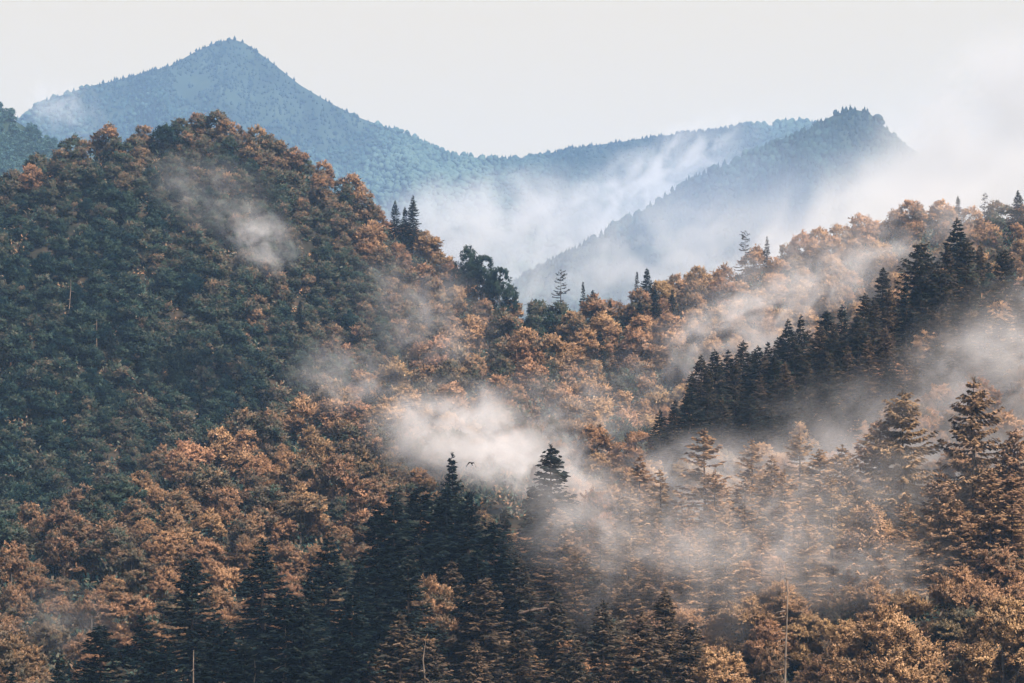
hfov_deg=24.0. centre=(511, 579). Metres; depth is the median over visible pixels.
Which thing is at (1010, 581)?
beech tree
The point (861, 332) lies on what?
spruce tree
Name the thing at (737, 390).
spruce tree
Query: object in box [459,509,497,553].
beech tree
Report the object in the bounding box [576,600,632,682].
spruce tree
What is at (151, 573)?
beech tree
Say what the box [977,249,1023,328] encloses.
spruce tree
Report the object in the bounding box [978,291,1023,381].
spruce tree
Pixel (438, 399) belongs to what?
forest
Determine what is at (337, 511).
beech tree
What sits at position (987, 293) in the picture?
beech tree
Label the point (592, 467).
beech tree
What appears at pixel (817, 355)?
spruce tree
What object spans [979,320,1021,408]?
spruce tree
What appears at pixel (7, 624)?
beech tree
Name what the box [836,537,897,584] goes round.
beech tree
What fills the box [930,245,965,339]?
spruce tree
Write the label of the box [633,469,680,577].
spruce tree
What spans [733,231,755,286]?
spruce tree
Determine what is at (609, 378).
spruce tree
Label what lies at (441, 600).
beech tree
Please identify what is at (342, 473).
beech tree
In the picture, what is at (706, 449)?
spruce tree
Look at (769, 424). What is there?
spruce tree
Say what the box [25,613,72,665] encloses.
beech tree
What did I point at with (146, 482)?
beech tree
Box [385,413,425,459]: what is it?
beech tree
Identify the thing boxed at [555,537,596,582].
beech tree
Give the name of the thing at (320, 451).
beech tree
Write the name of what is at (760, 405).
spruce tree
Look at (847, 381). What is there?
spruce tree
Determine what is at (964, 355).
spruce tree
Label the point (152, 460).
beech tree
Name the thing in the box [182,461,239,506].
beech tree
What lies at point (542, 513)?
spruce tree
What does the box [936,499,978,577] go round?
spruce tree
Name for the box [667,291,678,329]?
spruce tree
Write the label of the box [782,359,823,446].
spruce tree
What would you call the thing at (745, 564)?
beech tree
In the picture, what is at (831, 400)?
spruce tree
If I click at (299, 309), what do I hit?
spruce tree
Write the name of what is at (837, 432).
spruce tree
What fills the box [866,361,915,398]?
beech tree
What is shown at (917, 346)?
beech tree
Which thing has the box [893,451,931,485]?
beech tree
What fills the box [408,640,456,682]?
spruce tree
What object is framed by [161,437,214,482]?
beech tree
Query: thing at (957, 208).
spruce tree
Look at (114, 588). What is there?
beech tree
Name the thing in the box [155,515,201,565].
beech tree
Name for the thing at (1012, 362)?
spruce tree
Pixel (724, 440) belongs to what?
spruce tree
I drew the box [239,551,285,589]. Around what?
beech tree
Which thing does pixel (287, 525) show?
beech tree
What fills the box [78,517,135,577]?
beech tree
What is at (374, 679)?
spruce tree
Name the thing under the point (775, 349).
spruce tree
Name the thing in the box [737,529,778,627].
spruce tree
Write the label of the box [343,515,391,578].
beech tree
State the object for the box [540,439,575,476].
beech tree
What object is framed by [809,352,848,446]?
spruce tree
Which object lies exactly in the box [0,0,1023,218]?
sky
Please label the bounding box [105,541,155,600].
beech tree
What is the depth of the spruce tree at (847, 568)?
454.56 m
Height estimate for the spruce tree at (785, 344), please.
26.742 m
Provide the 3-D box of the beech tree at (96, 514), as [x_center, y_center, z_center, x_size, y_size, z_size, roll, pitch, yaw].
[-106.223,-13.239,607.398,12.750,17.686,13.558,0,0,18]
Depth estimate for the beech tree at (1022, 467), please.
493.38 m
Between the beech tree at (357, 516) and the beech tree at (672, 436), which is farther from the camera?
the beech tree at (672, 436)
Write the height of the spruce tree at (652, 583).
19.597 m
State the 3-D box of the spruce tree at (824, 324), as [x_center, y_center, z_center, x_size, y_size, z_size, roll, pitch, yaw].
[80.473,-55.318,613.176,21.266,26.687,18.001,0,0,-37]
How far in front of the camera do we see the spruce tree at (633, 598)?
454.11 m
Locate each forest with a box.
[0,101,71,193]
[0,109,1023,543]
[15,35,816,299]
[492,105,1009,320]
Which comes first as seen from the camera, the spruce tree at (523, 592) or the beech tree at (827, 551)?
the spruce tree at (523, 592)
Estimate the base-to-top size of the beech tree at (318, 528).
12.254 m
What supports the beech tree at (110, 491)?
on the hills at (178, 313)
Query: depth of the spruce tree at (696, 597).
454.73 m
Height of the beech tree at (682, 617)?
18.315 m
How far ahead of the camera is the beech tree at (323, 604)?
494.53 m
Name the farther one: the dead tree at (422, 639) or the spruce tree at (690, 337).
the spruce tree at (690, 337)
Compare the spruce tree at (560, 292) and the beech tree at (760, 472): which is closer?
the beech tree at (760, 472)
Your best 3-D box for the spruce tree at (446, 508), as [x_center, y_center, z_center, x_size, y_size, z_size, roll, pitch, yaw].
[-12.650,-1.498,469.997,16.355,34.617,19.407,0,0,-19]
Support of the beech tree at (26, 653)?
on the hills at (178, 313)
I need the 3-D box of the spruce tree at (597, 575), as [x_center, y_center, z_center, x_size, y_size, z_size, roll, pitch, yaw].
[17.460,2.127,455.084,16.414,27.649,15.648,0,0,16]
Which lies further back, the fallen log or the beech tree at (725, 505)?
the beech tree at (725, 505)
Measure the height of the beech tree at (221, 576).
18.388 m
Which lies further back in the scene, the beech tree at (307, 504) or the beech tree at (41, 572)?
the beech tree at (307, 504)
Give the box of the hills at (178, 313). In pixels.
[0,143,1023,682]
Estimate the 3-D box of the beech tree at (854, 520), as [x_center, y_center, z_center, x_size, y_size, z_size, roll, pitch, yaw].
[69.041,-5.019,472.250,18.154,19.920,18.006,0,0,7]
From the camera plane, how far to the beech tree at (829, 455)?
516.94 m
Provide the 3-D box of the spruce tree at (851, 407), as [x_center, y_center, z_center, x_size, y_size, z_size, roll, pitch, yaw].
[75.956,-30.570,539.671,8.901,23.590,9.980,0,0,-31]
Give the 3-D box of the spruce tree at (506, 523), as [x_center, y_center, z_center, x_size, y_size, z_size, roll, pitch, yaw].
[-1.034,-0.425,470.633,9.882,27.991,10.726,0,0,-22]
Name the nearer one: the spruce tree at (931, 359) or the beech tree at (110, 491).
the spruce tree at (931, 359)
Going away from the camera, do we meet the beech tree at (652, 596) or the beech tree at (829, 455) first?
the beech tree at (652, 596)
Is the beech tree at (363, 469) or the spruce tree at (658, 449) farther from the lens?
the beech tree at (363, 469)
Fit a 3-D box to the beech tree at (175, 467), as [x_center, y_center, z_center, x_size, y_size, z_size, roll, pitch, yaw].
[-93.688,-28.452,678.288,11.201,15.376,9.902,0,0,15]
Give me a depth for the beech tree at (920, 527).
482.93 m
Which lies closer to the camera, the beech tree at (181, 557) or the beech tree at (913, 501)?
the beech tree at (913, 501)
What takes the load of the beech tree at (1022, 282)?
on the hills at (178, 313)
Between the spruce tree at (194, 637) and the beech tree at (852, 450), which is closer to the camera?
the spruce tree at (194, 637)
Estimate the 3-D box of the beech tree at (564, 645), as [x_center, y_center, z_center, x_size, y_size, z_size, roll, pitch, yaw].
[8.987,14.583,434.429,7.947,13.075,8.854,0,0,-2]
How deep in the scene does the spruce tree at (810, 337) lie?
668.07 m
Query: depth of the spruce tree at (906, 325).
600.16 m
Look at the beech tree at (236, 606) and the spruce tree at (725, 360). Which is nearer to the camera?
the beech tree at (236, 606)
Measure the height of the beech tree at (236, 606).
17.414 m
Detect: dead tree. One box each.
[193,650,193,682]
[273,628,290,682]
[409,634,437,682]
[763,562,796,682]
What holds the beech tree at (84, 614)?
on the hills at (178, 313)
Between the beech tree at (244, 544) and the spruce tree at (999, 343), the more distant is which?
the spruce tree at (999, 343)
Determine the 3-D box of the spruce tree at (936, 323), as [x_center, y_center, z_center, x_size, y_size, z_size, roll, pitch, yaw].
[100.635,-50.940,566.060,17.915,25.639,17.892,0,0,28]
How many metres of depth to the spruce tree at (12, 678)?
384.80 m
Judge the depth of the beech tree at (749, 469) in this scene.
552.85 m
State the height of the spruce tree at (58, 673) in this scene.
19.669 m
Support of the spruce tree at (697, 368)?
on the hills at (178, 313)
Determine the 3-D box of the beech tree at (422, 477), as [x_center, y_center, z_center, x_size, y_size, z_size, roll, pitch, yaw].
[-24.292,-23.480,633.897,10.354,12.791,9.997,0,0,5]
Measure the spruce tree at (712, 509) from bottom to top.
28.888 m
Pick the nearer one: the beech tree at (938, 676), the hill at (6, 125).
the beech tree at (938, 676)
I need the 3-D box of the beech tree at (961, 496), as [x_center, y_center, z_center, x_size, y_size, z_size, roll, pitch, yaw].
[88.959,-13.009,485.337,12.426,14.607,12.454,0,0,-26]
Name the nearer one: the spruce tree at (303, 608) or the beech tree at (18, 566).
the spruce tree at (303, 608)
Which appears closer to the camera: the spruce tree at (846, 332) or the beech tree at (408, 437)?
the spruce tree at (846, 332)
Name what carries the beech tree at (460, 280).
on the hills at (178, 313)
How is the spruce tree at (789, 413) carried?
on the hills at (178, 313)
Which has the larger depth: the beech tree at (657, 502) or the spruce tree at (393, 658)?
the beech tree at (657, 502)
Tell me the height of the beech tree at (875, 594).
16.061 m
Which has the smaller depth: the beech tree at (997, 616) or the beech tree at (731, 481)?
the beech tree at (997, 616)
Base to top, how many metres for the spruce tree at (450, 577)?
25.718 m
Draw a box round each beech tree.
[0,497,19,522]
[0,514,35,564]
[0,540,46,613]
[0,584,41,650]
[0,612,26,655]
[0,629,52,682]
[0,661,57,682]
[12,501,53,541]
[18,540,38,561]
[18,560,53,600]
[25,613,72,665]
[26,513,55,559]
[34,594,77,637]
[40,496,80,553]
[41,513,103,582]
[41,529,71,573]
[44,576,79,615]
[55,482,110,515]
[63,589,115,647]
[63,629,107,680]
[70,544,95,584]
[75,493,114,541]
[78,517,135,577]
[84,474,148,523]
[93,574,132,613]
[94,592,160,658]
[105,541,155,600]
[116,498,157,528]
[117,562,154,585]
[127,469,162,504]
[127,517,162,551]
[135,443,175,486]
[140,565,183,615]
[141,482,168,511]
[142,530,190,591]
[146,623,185,664]
[150,490,202,539]
[152,595,194,641]
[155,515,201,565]
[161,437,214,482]
[163,452,199,487]
[165,552,202,584]
[171,483,203,518]
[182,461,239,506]
[186,536,229,574]
[186,585,243,639]
[190,507,227,551]
[192,484,242,516]
[193,559,246,618]
[209,611,237,654]
[214,496,240,538]
[223,483,301,556]
[225,533,259,575]
[228,509,270,557]
[228,589,282,654]
[236,452,279,503]
[237,467,264,504]
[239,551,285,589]
[250,412,293,465]
[262,511,300,546]
[262,540,306,584]
[265,466,291,497]
[265,482,331,549]
[269,443,297,477]
[272,570,307,617]
[276,457,321,492]
[289,425,326,464]
[294,543,333,579]
[299,437,338,484]
[301,512,334,544]
[302,581,343,620]
[307,475,336,508]
[317,451,360,505]
[321,558,361,599]
[326,495,353,530]
[327,525,354,563]
[330,481,395,537]
[338,443,377,494]
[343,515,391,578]
[353,471,405,511]
[356,394,417,439]
[365,452,415,496]
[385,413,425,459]
[391,481,425,513]
[394,573,467,677]
[395,508,425,529]
[403,467,439,501]
[412,425,488,473]
[425,445,459,486]
[450,244,481,295]
[453,583,505,619]
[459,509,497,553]
[465,254,502,301]
[479,407,513,452]
[482,266,521,313]
[484,532,539,580]
[504,418,545,465]
[508,604,549,656]
[512,429,548,467]
[514,656,551,681]
[529,458,561,496]
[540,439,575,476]
[543,628,581,670]
[545,491,576,524]
[546,473,597,513]
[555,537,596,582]
[564,423,619,470]
[569,487,617,548]
[571,657,618,681]
[574,451,621,491]
[578,616,634,664]
[581,596,622,641]
[585,559,612,599]
[597,523,631,565]
[600,415,644,452]
[602,466,645,514]
[609,431,669,483]
[611,462,636,479]
[612,636,653,670]
[615,484,668,529]
[619,541,647,579]
[620,423,656,472]
[628,601,724,673]
[629,666,656,682]
[630,459,673,503]
[633,578,666,611]
[635,508,676,540]
[638,526,713,601]
[655,457,717,525]
[661,428,691,454]
[663,552,698,598]
[671,638,721,681]
[679,481,719,520]
[690,514,749,564]
[691,646,754,682]
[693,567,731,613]
[695,448,743,489]
[700,614,741,660]
[708,593,783,670]
[709,392,740,431]
[709,411,724,435]
[710,491,742,525]
[721,475,743,506]
[726,536,756,568]
[731,488,790,541]
[732,442,788,497]
[732,461,764,474]
[732,549,805,605]
[741,618,796,675]
[747,579,814,652]
[747,639,789,682]
[748,454,814,515]
[764,514,810,568]
[765,361,796,382]
[780,612,835,672]
[781,421,820,469]
[790,670,814,682]
[791,495,816,518]
[796,544,851,597]
[799,640,849,682]
[809,587,866,646]
[811,450,849,497]
[814,618,867,659]
[818,601,951,682]
[821,504,909,583]
[834,420,873,471]
[835,470,876,505]
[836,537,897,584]
[837,578,893,654]
[845,444,887,494]
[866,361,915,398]
[870,405,904,444]
[875,463,896,501]
[884,586,936,633]
[890,403,952,451]
[890,482,927,512]
[890,537,926,582]
[893,335,914,355]
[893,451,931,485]
[907,329,944,382]
[908,651,957,682]
[909,429,937,475]
[911,383,953,419]
[912,287,951,314]
[915,502,944,543]
[918,485,970,534]
[918,563,997,650]
[919,620,948,664]
[920,409,990,479]
[921,447,977,502]
[927,605,990,676]
[929,510,982,576]
[939,638,995,681]
[941,373,1002,426]
[943,342,961,377]
[947,592,1023,682]
[950,309,983,350]
[952,264,979,288]
[957,543,1023,609]
[966,464,1005,509]
[969,506,1023,574]
[971,300,1023,366]
[976,271,995,302]
[976,409,1023,467]
[977,288,1023,317]
[988,430,1022,456]
[991,645,1022,682]
[999,363,1023,414]
[999,455,1023,509]
[1009,389,1023,434]
[1012,272,1023,300]
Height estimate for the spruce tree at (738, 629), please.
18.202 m
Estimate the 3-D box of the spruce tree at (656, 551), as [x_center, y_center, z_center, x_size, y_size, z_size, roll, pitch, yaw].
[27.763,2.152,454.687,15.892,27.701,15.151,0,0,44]
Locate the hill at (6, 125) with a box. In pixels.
[0,111,54,175]
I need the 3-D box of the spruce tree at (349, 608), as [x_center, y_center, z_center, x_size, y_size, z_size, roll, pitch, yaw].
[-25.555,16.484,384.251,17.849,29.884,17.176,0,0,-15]
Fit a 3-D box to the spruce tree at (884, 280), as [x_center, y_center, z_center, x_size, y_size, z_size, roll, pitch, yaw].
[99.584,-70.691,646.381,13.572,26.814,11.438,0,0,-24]
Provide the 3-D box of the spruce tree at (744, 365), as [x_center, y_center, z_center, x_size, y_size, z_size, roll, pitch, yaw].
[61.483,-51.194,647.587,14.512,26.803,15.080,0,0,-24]
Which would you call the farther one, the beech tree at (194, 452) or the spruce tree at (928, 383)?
the beech tree at (194, 452)
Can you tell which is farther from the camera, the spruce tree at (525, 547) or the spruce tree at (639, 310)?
the spruce tree at (639, 310)
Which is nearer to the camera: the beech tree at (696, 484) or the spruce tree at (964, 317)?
the beech tree at (696, 484)
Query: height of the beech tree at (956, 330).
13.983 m
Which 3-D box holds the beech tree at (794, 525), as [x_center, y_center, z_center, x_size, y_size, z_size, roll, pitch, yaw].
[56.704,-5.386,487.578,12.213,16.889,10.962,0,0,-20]
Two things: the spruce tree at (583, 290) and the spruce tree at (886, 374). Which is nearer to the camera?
the spruce tree at (886, 374)
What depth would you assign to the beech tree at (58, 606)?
485.02 m
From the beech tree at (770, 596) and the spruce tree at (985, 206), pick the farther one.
the spruce tree at (985, 206)
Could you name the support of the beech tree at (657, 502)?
on the hills at (178, 313)
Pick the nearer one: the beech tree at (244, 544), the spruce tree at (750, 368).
the beech tree at (244, 544)
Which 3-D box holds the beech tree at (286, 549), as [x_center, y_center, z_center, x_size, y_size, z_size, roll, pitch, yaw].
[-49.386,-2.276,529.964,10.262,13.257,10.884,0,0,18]
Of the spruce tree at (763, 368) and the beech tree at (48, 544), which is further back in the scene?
the spruce tree at (763, 368)
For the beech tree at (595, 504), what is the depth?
542.94 m
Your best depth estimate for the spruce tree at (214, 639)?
384.36 m
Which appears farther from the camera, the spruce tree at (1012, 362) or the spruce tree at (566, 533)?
the spruce tree at (1012, 362)
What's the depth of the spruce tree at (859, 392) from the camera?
559.58 m
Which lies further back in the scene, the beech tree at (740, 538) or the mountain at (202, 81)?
the mountain at (202, 81)
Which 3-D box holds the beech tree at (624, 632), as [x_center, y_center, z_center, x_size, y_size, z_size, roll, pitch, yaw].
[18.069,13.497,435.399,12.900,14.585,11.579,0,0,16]
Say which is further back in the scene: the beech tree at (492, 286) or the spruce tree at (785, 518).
the beech tree at (492, 286)
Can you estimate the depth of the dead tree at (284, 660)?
383.91 m
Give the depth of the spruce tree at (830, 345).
594.20 m
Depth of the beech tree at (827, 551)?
470.00 m
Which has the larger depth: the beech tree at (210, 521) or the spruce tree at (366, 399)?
the spruce tree at (366, 399)
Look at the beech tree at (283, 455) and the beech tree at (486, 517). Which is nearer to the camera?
the beech tree at (486, 517)
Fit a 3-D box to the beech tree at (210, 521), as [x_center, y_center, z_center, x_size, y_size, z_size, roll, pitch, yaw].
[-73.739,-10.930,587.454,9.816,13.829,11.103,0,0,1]
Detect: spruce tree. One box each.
[5,667,17,682]
[47,654,72,682]
[70,624,125,682]
[99,331,117,366]
[116,612,167,682]
[131,557,260,682]
[148,638,184,682]
[190,651,225,682]
[195,613,233,681]
[201,624,254,682]
[220,537,292,682]
[238,589,332,682]
[268,595,336,682]
[288,569,334,676]
[295,300,305,333]
[297,532,376,673]
[317,590,385,682]
[330,563,386,682]
[346,493,432,649]
[347,500,407,653]
[358,381,372,423]
[358,560,458,682]
[358,651,384,682]
[360,486,460,639]
[375,612,426,682]
[388,201,402,238]
[396,207,409,244]
[400,510,466,596]
[401,195,422,253]
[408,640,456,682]
[414,484,481,629]
[435,452,473,550]
[436,558,470,679]
[438,491,504,601]
[440,577,523,682]
[444,546,518,682]
[454,521,538,659]
[456,640,498,682]
[489,506,524,609]
[495,555,553,681]
[495,629,554,682]
[510,485,557,610]
[512,443,605,629]
[523,589,592,682]
[528,508,595,621]
[548,544,595,643]
[551,270,573,311]
[553,639,597,682]
[557,518,631,634]
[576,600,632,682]
[578,282,589,321]
[583,535,659,636]
[585,571,634,638]
[587,488,655,612]
[593,331,607,369]
[600,654,639,682]
[606,372,615,397]
[608,300,614,321]
[611,454,657,559]
[614,611,670,682]
[616,565,657,641]
[618,518,703,639]
[631,560,680,634]
[633,272,640,315]
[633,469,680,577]
[635,301,645,329]
[640,269,655,303]
[643,589,696,682]
[644,409,676,485]
[647,286,661,321]
[648,499,716,619]
[656,399,688,476]
[659,621,719,682]
[663,529,719,636]
[664,410,730,487]
[665,384,702,476]
[665,429,750,567]
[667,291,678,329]
[678,371,699,414]
[685,354,718,429]
[686,331,694,351]
[688,468,746,586]
[691,575,718,634]
[695,365,720,443]
[697,476,774,594]
[697,509,757,636]
[698,350,731,424]
[707,397,740,467]
[713,350,735,399]
[715,560,755,634]
[721,355,751,454]
[725,394,764,460]
[726,340,756,415]
[727,438,773,544]
[732,345,773,437]
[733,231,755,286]
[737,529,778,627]
[739,455,796,566]
[740,371,780,445]
[744,351,758,388]
[744,405,787,471]
[745,353,776,441]
[754,351,791,442]
[756,430,836,540]
[756,468,825,583]
[761,237,769,274]
[764,342,772,362]
[766,361,801,452]
[769,336,789,374]
[772,560,795,607]
[775,319,803,393]
[775,384,806,469]
[775,519,857,620]
[776,449,851,577]
[780,332,807,414]
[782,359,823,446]
[789,314,814,400]
[794,325,836,414]
[795,405,822,465]
[796,311,846,388]
[801,385,846,458]
[801,476,859,605]
[802,330,814,362]
[808,444,868,545]
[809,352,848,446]
[812,529,872,612]
[814,321,851,415]
[823,499,910,611]
[824,404,851,475]
[832,304,850,358]
[832,312,876,406]
[835,345,858,426]
[839,293,881,381]
[839,318,850,346]
[839,390,968,561]
[839,391,864,471]
[845,418,922,532]
[848,379,873,446]
[851,334,884,430]
[853,543,887,612]
[859,299,887,384]
[867,325,907,423]
[867,360,906,435]
[870,267,899,342]
[872,344,928,418]
[876,287,907,363]
[877,498,936,608]
[880,242,950,336]
[894,282,915,364]
[896,309,963,395]
[898,469,979,606]
[904,267,919,340]
[905,371,924,403]
[910,261,960,344]
[910,522,952,610]
[913,341,958,414]
[920,370,937,399]
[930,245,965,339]
[933,377,1023,556]
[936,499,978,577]
[939,218,982,295]
[942,365,957,404]
[943,289,991,376]
[948,329,980,390]
[951,238,986,325]
[954,196,961,219]
[959,349,987,382]
[961,299,1007,384]
[961,468,1023,578]
[971,428,1023,561]
[973,243,989,309]
[973,263,998,289]
[974,521,1023,579]
[976,469,1023,574]
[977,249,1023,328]
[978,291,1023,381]
[979,194,990,217]
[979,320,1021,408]
[994,339,1022,411]
[1006,191,1023,230]
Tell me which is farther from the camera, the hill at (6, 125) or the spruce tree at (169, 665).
the hill at (6, 125)
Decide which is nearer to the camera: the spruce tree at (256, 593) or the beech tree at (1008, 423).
the spruce tree at (256, 593)
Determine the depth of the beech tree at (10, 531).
597.70 m
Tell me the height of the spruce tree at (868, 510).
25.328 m
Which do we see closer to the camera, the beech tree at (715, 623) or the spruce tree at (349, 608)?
the spruce tree at (349, 608)
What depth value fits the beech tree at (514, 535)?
503.65 m
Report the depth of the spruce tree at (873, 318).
595.23 m
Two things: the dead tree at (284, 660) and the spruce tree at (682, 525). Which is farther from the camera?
the spruce tree at (682, 525)
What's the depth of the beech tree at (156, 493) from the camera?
648.59 m
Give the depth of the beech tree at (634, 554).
508.17 m
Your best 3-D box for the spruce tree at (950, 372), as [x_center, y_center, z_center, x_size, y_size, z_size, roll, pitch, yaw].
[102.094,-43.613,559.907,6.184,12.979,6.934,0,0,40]
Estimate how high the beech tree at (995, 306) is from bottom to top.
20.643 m
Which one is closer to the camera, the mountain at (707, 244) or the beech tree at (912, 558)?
the beech tree at (912, 558)
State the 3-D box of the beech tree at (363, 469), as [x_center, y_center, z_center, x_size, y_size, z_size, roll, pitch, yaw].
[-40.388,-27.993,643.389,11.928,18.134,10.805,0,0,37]
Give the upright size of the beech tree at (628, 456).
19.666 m
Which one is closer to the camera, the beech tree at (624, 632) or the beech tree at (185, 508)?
the beech tree at (624, 632)
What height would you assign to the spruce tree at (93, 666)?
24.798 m
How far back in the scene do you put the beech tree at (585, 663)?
406.25 m
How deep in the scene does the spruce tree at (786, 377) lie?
579.08 m
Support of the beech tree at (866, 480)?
on the hills at (178, 313)
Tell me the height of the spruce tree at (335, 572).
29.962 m
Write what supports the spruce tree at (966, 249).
on the hills at (178, 313)
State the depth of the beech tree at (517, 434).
665.15 m
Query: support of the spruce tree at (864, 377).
on the hills at (178, 313)
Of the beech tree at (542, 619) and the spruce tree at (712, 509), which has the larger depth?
the spruce tree at (712, 509)
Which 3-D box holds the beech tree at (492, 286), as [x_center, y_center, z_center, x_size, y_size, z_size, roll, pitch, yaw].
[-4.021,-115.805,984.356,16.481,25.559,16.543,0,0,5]
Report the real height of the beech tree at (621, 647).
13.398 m
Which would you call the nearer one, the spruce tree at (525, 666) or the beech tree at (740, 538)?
the spruce tree at (525, 666)
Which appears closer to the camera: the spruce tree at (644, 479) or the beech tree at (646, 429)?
the spruce tree at (644, 479)
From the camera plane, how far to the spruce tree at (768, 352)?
661.55 m
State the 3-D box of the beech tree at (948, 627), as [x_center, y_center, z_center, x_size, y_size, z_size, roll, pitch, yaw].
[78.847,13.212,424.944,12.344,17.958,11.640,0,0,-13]
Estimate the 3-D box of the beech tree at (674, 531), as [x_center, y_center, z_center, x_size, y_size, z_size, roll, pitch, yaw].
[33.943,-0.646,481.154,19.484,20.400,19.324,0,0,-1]
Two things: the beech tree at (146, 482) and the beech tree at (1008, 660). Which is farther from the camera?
the beech tree at (146, 482)
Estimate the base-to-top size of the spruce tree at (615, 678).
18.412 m
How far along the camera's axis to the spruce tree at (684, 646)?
384.65 m
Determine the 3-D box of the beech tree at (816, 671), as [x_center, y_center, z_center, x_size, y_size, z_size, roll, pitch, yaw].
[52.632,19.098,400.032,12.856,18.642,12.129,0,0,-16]
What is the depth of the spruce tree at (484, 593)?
416.19 m
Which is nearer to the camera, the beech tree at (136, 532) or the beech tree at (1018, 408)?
the beech tree at (1018, 408)
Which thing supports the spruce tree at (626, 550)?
on the hills at (178, 313)
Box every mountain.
[16,39,812,286]
[517,110,923,311]
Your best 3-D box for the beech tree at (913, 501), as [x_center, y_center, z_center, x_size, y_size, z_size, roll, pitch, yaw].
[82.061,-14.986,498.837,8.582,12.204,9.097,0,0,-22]
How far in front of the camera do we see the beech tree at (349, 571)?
515.08 m
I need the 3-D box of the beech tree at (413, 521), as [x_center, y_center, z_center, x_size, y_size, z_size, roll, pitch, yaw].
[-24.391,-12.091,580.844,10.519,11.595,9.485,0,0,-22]
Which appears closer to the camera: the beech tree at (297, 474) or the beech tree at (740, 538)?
the beech tree at (740, 538)
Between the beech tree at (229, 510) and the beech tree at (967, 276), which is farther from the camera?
the beech tree at (967, 276)
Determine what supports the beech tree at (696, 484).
on the hills at (178, 313)
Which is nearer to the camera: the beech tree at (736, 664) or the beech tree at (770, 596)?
the beech tree at (736, 664)
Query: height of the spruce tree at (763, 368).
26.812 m
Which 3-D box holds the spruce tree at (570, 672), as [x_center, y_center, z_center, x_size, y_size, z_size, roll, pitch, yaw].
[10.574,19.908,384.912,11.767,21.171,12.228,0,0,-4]
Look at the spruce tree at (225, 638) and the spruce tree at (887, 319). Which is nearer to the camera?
the spruce tree at (225, 638)
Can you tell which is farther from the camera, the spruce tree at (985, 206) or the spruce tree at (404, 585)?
the spruce tree at (985, 206)
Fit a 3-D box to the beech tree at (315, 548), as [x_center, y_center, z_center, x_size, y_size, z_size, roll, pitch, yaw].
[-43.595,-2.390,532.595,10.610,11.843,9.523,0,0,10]
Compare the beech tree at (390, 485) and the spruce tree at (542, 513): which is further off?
the beech tree at (390, 485)
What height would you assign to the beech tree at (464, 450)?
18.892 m
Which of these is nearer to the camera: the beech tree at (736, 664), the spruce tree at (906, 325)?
the beech tree at (736, 664)
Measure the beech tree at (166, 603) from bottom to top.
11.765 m
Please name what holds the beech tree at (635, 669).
on the hills at (178, 313)
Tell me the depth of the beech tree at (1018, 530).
462.15 m
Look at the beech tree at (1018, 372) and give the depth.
553.61 m
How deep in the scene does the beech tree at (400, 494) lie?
604.61 m
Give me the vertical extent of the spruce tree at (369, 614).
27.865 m
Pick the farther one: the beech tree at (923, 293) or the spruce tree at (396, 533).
the beech tree at (923, 293)
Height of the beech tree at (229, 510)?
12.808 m
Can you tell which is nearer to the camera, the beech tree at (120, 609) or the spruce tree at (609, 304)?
the beech tree at (120, 609)
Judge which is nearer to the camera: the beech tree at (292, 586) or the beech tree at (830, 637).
the beech tree at (830, 637)
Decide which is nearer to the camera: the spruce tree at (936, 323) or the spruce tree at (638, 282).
the spruce tree at (936, 323)
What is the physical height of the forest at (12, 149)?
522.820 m
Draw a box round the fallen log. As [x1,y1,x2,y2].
[519,606,552,615]
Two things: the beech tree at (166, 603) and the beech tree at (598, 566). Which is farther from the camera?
the beech tree at (598, 566)
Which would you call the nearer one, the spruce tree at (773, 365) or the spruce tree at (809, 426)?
the spruce tree at (809, 426)
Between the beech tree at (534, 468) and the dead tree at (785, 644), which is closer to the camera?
the dead tree at (785, 644)
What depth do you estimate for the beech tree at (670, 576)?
480.61 m
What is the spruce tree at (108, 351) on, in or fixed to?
on the hills at (178, 313)
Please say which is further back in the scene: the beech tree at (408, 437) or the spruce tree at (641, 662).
the beech tree at (408, 437)
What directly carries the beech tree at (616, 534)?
on the hills at (178, 313)
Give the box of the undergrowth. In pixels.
[0,134,1023,682]
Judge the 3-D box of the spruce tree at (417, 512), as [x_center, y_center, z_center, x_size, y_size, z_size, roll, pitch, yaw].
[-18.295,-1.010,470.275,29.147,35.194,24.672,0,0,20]
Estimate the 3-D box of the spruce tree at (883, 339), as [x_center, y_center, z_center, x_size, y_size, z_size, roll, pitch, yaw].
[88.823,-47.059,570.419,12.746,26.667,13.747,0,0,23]
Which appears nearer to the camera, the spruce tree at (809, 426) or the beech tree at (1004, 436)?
the beech tree at (1004, 436)
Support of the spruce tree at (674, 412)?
on the hills at (178, 313)
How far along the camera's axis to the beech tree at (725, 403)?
631.85 m
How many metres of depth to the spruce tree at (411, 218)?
1031.97 m
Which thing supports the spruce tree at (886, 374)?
on the hills at (178, 313)
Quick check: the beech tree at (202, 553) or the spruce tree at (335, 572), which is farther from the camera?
the beech tree at (202, 553)
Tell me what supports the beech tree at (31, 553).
on the hills at (178, 313)
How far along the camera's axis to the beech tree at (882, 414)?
548.99 m
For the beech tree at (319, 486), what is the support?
on the hills at (178, 313)
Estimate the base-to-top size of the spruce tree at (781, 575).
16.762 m
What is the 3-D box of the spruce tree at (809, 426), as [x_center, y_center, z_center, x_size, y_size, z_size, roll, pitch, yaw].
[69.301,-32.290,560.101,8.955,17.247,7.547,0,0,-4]
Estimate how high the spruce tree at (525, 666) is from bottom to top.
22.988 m
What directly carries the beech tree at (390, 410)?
on the hills at (178, 313)

